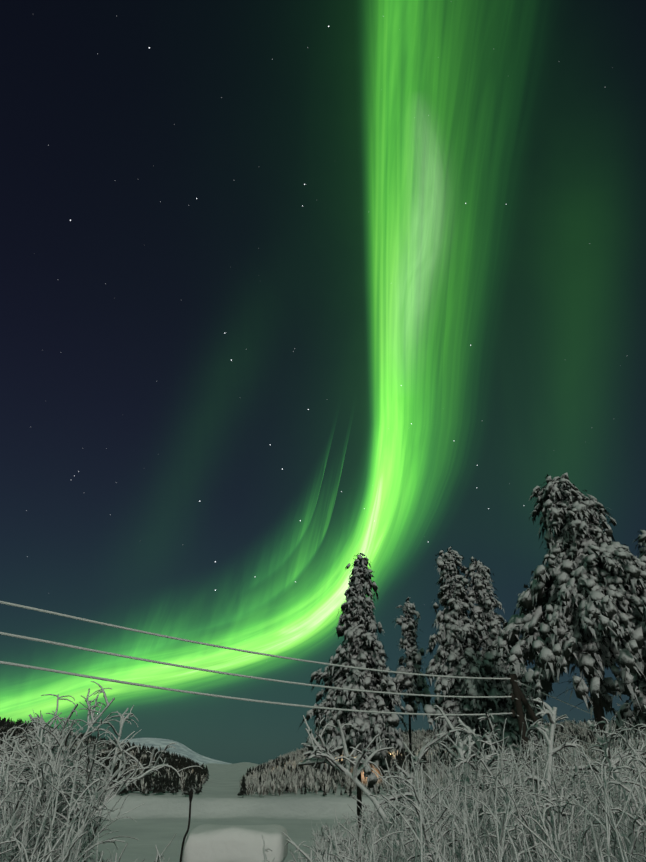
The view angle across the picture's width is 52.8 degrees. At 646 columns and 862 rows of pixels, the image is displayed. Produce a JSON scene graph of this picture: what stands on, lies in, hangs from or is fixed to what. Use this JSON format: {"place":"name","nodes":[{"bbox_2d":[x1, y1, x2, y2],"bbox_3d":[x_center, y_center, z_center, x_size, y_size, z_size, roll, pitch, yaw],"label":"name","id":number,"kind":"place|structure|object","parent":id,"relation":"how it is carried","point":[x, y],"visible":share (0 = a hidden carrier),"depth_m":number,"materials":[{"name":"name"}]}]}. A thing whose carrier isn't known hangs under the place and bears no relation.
{"place":"outdoors","nodes":[
{"label":"outdoors","id":0,"kind":"place"},
{"bbox_2d":[3,733,616,861],"bbox_3d":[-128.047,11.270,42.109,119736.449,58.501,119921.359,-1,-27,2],"label":"terrain","id":1,"kind":"structure","parent":0,"point":[161,819],"depth_m":143.01,"materials":[{"name":"white snow"}]},
{"bbox_2d":[0,681,139,861],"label":"frosted shrub","id":2,"kind":"object","parent":1,"relation":"on","point":[42,731],"visible":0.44,"depth_m":5.46,"materials":[{"name":"white plant"}]},
{"bbox_2d":[0,711,144,861],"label":"frosted stalks","id":3,"kind":"object","parent":1,"relation":"on","point":[5,840],"visible":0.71,"depth_m":4.48,"materials":[{"name":"grey plant"}]},
{"bbox_2d":[0,713,202,861],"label":"frosted bush","id":4,"kind":"object","parent":1,"relation":"on","point":[87,768],"visible":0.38,"depth_m":5.02,"materials":[{"name":"grey plant"}]},
{"bbox_2d":[100,833,175,861],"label":"frosted stalks","id":5,"kind":"object","parent":1,"relation":"on","point":[158,856],"visible":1,"depth_m":5.50,"materials":[{"name":"grey plant"}]},
{"bbox_2d":[115,738,231,764],"bbox_3d":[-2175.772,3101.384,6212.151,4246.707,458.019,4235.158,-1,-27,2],"label":"snowy mountain","id":6,"kind":"structure","parent":1,"relation":"on","point":[184,750],"depth_m":7522.04,"materials":[{"name":"white snow"}]},
{"bbox_2d":[179,789,192,861],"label":"marker stake","id":7,"kind":"object","parent":1,"relation":"on","point":[190,801],"visible":1,"depth_m":6.77,"materials":[{"name":"black wood"}]},
{"bbox_2d":[0,717,644,797],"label":"hill conifers","id":8,"kind":"object","parent":1,"relation":"on","point":[163,784],"visible":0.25,"depth_m":245.66,"materials":[{"name":"black plant"}]},
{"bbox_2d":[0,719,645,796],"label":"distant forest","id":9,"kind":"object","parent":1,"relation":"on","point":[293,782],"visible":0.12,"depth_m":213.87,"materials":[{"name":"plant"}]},
{"bbox_2d":[298,553,416,852],"bbox_3d":[1.510,12.823,29.400,5.327,14.992,5.358,-1,-27,2],"label":"pine","id":10,"kind":"object","parent":1,"relation":"on","point":[363,722],"depth_m":29.27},
{"bbox_2d":[391,597,432,771],"bbox_3d":[4.127,13.891,30.894,2.441,11.909,2.749,-1,-27,2],"label":"pine","id":11,"kind":"object","parent":1,"relation":"on","point":[408,684],"depth_m":31.70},
{"bbox_2d":[262,705,645,861],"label":"frosted thicket","id":12,"kind":"object","parent":1,"relation":"on","point":[531,841],"visible":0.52,"depth_m":5.33,"materials":[{"name":"grey plant"}]},
{"bbox_2d":[423,547,519,788],"bbox_3d":[6.135,10.269,28.043,4.248,10.746,4.385,-1,-27,2],"label":"pine","id":13,"kind":"object","parent":1,"relation":"on","point":[453,656],"depth_m":27.57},
{"bbox_2d":[298,697,645,861],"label":"frosted shrubs","id":14,"kind":"object","parent":1,"relation":"on","point":[321,752],"visible":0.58,"depth_m":7.11,"materials":[{"name":"white plant"}]},
{"bbox_2d":[455,556,546,774],"bbox_3d":[7.336,10.526,28.196,4.248,10.469,4.764,-1,-27,2],"label":"pine","id":15,"kind":"object","parent":1,"relation":"on","point":[527,679],"depth_m":27.81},
{"bbox_2d":[509,674,591,811],"bbox_3d":[6.444,9.001,17.943,2.609,4.290,0.292,8,-29,-15],"label":"utility pole","id":16,"kind":"object","parent":1,"relation":"on","point":[517,693],"visible":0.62,"depth_m":18.20,"materials":[{"name":"brown wood"}]},
{"bbox_2d":[0,601,645,747],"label":"power lines","id":17,"kind":"object","parent":16,"relation":"attached to","point":[109,653],"visible":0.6,"depth_m":11.57,"materials":[{"name":"grey metal"}]},
{"bbox_2d":[488,473,645,819],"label":"pine","id":18,"kind":"object","parent":1,"relation":"on","point":[529,621],"depth_m":19.19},
{"bbox_2d":[604,530,645,750],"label":"pine","id":19,"kind":"object","parent":1,"relation":"on","point":[625,713],"depth_m":22.47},
{"bbox_3d":[-0.944,5.053,6.895,0.920,0.792,0.700,-1,-27,2],"label":"wooden bin","id":20,"kind":"object","parent":1,"relation":"on","visible":0},
{"bbox_2d":[182,824,287,861],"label":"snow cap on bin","id":21,"kind":"object","parent":20,"relation":"on","point":[220,843],"visible":0.85,"depth_m":6.81,"materials":[{"name":"white snow"}]},
{"bbox_2d":[0,0,645,764],"label":"sky","id":22,"kind":"structure","parent":0,"point":[291,291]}
]}

